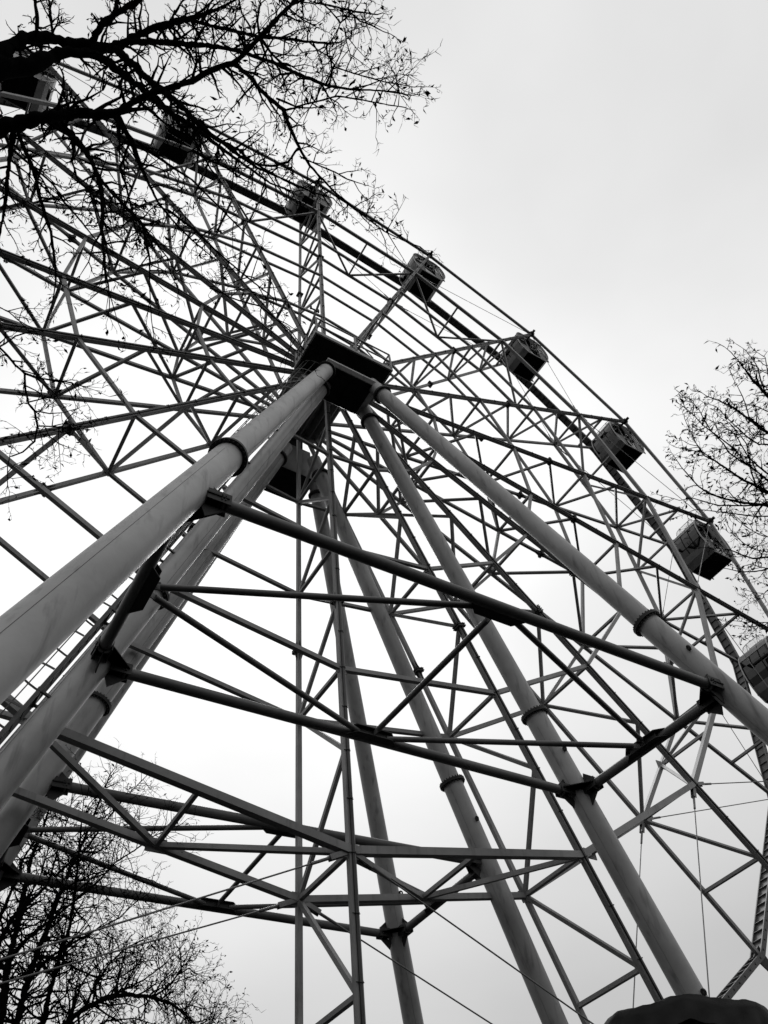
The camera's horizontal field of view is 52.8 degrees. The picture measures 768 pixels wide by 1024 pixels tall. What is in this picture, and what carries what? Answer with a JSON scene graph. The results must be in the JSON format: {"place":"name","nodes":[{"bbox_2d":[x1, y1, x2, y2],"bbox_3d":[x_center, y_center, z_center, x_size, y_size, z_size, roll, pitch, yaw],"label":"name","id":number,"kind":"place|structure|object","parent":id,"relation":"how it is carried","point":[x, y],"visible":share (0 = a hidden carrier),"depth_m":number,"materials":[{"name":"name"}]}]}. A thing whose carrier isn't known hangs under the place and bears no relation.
{"place":"outdoors","nodes":[
{"label":"outdoors","id":0,"kind":"place"},
{"bbox_2d":[0,305,767,996],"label":"support tower","id":1,"kind":"structure","parent":0,"point":[44,619],"depth_m":15.86,"materials":[{"name":"metal"}]},
{"bbox_2d":[0,49,767,1023],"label":"ferris wheel","id":2,"kind":"object","parent":1,"relation":"on","point":[312,433],"visible":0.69,"depth_m":26.65,"materials":[{"name":"paint"}]},
{"bbox_2d":[0,52,56,112],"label":"cabin","id":3,"kind":"object","parent":2,"relation":"hanging from","point":[42,88],"visible":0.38,"depth_m":38.40,"materials":[{"name":"grey metal"}]},
{"bbox_2d":[42,81,56,111],"bbox_3d":[-17.082,-21.327,39.612,0.177,1.453,1.630,23,-56,-23],"label":"side window","id":4,"kind":"structure","parent":3,"relation":"in","point":[49,96],"depth_m":39.28,"materials":[{"name":"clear glass"}]},
{"bbox_2d":[152,113,203,167],"bbox_3d":[-12.037,-21.916,45.503,2.570,3.129,2.360,23,-56,-23],"label":"cabin","id":5,"kind":"object","parent":2,"relation":"hanging from","point":[157,144],"visible":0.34,"depth_m":44.43,"materials":[{"name":"metal"}]},
{"bbox_2d":[284,180,332,229],"bbox_3d":[-4.870,-19.837,49.941,2.570,3.129,2.360,23,-56,-23],"label":"cabin","id":6,"kind":"object","parent":2,"relation":"hanging from","point":[324,204],"visible":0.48,"depth_m":48.94,"materials":[{"name":"metal"}]},
{"bbox_2d":[285,187,297,210],"bbox_3d":[-5.853,-20.157,49.379,0.177,1.453,1.630,23,-56,-23],"label":"side window","id":7,"kind":"structure","parent":6,"relation":"in","point":[287,206],"depth_m":49.24,"materials":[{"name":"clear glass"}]},
{"bbox_2d":[399,253,444,301],"bbox_3d":[2.546,-15.848,52.059,2.570,3.129,2.360,23,-56,-23],"label":"cabin","id":8,"kind":"object","parent":2,"relation":"hanging from","point":[431,271],"visible":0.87,"depth_m":51.12,"materials":[{"name":"metal"}]},
{"bbox_2d":[400,256,414,283],"bbox_3d":[1.562,-16.168,51.496,0.177,1.453,1.630,23,-56,-23],"label":"side window","id":9,"kind":"structure","parent":8,"relation":"in","point":[411,263],"depth_m":51.29,"materials":[{"name":"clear glass"}]},
{"bbox_2d":[500,332,548,381],"bbox_3d":[9.316,-10.431,51.600,2.570,3.129,2.360,23,-56,-23],"label":"cabin","id":10,"kind":"object","parent":2,"relation":"hanging from","point":[527,350],"visible":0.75,"depth_m":50.56,"materials":[{"name":"metal"}]},
{"bbox_2d":[501,335,520,362],"bbox_3d":[8.332,-10.751,51.037,0.177,1.453,1.630,23,-56,-23],"label":"side window","id":11,"kind":"structure","parent":10,"relation":"in","point":[516,344],"depth_m":50.69,"materials":[{"name":"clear glass"}]},
{"bbox_2d":[591,421,645,472],"bbox_3d":[14.624,-4.240,48.620,2.570,3.129,2.360,23,-56,-23],"label":"cabin","id":12,"kind":"object","parent":2,"relation":"hanging from","point":[623,438],"visible":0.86,"depth_m":47.64,"materials":[{"name":"metal"}]},
{"bbox_2d":[592,424,616,453],"bbox_3d":[13.640,-4.560,48.058,0.177,1.453,1.630,23,-56,-23],"label":"side window","id":13,"kind":"structure","parent":12,"relation":"in","point":[607,431],"depth_m":47.92,"materials":[{"name":"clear glass"}]},
{"bbox_2d":[628,438,639,447],"bbox_3d":[15.631,-3.731,48.953,0.177,1.453,1.630,23,-56,-23],"label":"side window","id":14,"kind":"structure","parent":12,"relation":"in","point":[631,444],"depth_m":49.07,"materials":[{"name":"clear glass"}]},
{"bbox_2d":[673,519,733,580],"bbox_3d":[17.829,1.979,43.479,2.570,3.129,2.360,23,-56,-23],"label":"cabin","id":15,"kind":"object","parent":2,"relation":"hanging from","point":[695,535],"visible":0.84,"depth_m":42.53,"materials":[{"name":"metal"}]},
{"bbox_2d":[674,524,703,559],"bbox_3d":[16.846,1.659,42.916,0.177,1.453,1.630,23,-56,-23],"label":"side window","id":16,"kind":"structure","parent":15,"relation":"in","point":[693,538],"depth_m":42.80,"materials":[{"name":"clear glass"}]},
{"bbox_2d":[738,634,767,703],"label":"cabin","id":17,"kind":"object","parent":2,"relation":"hanging from","point":[757,657],"visible":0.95,"depth_m":36.28,"materials":[{"name":"metal"}]},
{"bbox_2d":[740,643,767,686],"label":"side window","id":18,"kind":"structure","parent":17,"relation":"in","point":[759,659],"depth_m":36.25,"materials":[{"name":"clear glass"}]},
{"bbox_2d":[0,0,767,1023],"label":"sky","id":19,"kind":"structure","parent":0,"point":[596,171],"materials":[{"name":"white"}]},
{"label":"ground","id":20,"kind":"structure","parent":0,"visible":0},
{"bbox_2d":[0,740,213,1023],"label":"bare tree","id":21,"kind":"object","parent":20,"relation":"on","point":[47,926],"visible":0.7,"depth_m":18.48,"materials":[{"name":"black plant"}]},
{"bbox_2d":[29,892,263,1023],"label":"bare tree","id":22,"kind":"object","parent":20,"relation":"on","point":[116,993],"visible":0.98,"depth_m":16.59,"materials":[{"name":"black plant"}]},
{"bbox_2d":[0,0,442,520],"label":"bare tree","id":23,"kind":"object","parent":20,"relation":"on","point":[32,64],"visible":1,"depth_m":7.03,"materials":[{"name":"black plant"}]},
{"bbox_2d":[0,437,568,1023],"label":"support tower","id":24,"kind":"structure","parent":20,"relation":"on","point":[48,775],"depth_m":20.94,"materials":[{"name":"metal"}]},
{"bbox_2d":[604,994,767,1023],"bbox_3d":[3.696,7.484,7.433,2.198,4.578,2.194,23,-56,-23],"label":"parasol","id":25,"kind":"object","parent":20,"relation":"on","point":[690,1009],"visible":1,"depth_m":8.42,"materials":[{"name":"fabric"}]},
{"bbox_2d":[650,338,767,647],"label":"bare tree","id":26,"kind":"object","parent":20,"relation":"on","point":[760,428],"visible":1,"depth_m":12.77,"materials":[{"name":"black plant"}]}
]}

